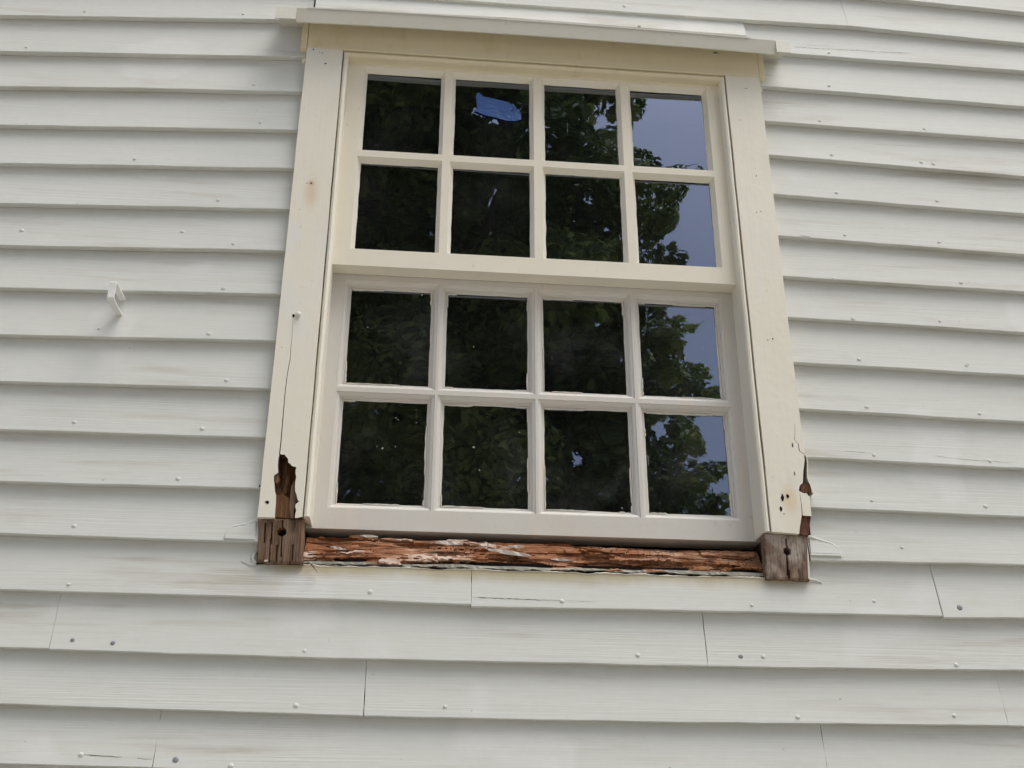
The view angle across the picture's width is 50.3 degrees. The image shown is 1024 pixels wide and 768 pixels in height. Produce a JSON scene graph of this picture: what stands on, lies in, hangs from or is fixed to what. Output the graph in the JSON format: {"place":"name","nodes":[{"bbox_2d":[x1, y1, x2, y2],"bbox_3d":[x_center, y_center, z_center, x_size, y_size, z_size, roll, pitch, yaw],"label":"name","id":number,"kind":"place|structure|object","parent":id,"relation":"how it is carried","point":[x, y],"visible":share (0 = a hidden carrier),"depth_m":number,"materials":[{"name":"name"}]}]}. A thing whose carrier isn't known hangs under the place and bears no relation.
{"place":"outdoors","nodes":[
{"label":"outdoors","id":0,"kind":"place"},
{"bbox_3d":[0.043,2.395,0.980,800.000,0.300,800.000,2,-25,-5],"label":"ground","id":1,"kind":"structure","parent":0,"visible":0},
{"bbox_2d":[0,0,1023,767],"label":"clapboard wall","id":2,"kind":"structure","parent":1,"relation":"on","point":[152,614],"depth_m":2.01,"materials":[{"name":"white paint"},{"name":"wood"}]},
{"bbox_2d":[107,282,125,315],"bbox_3d":[-0.742,-0.157,2.048,0.013,0.040,0.082,2,-25,-5],"label":"wall bracket","id":3,"kind":"object","parent":2,"relation":"attached to","point":[114,288],"depth_m":2.03,"materials":[{"name":"metal"}]},
{"bbox_2d":[257,7,813,583],"bbox_3d":[0.046,-0.195,2.216,1.124,1.260,0.214,2,-25,-5],"label":"sash window","id":4,"kind":"structure","parent":2,"relation":"attached to","point":[355,61],"depth_m":2.20,"materials":[{"name":"beige paint"}]},
{"bbox_2d":[474,93,520,120],"bbox_3d":[-0.032,-0.607,2.378,0.105,0.071,0.012,2,-25,-5],"label":"masking tape","id":5,"kind":"object","parent":4,"relation":"attached to","point":[499,109],"visible":1,"depth_m":2.38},
{"bbox_2d":[311,103,745,551],"bbox_3d":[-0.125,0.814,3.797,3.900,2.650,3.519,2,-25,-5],"label":"window pane","id":6,"kind":"object","parent":4,"relation":"attached to","point":[584,458],"visible":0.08,"depth_m":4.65,"materials":[{"name":"glass"}]}
]}

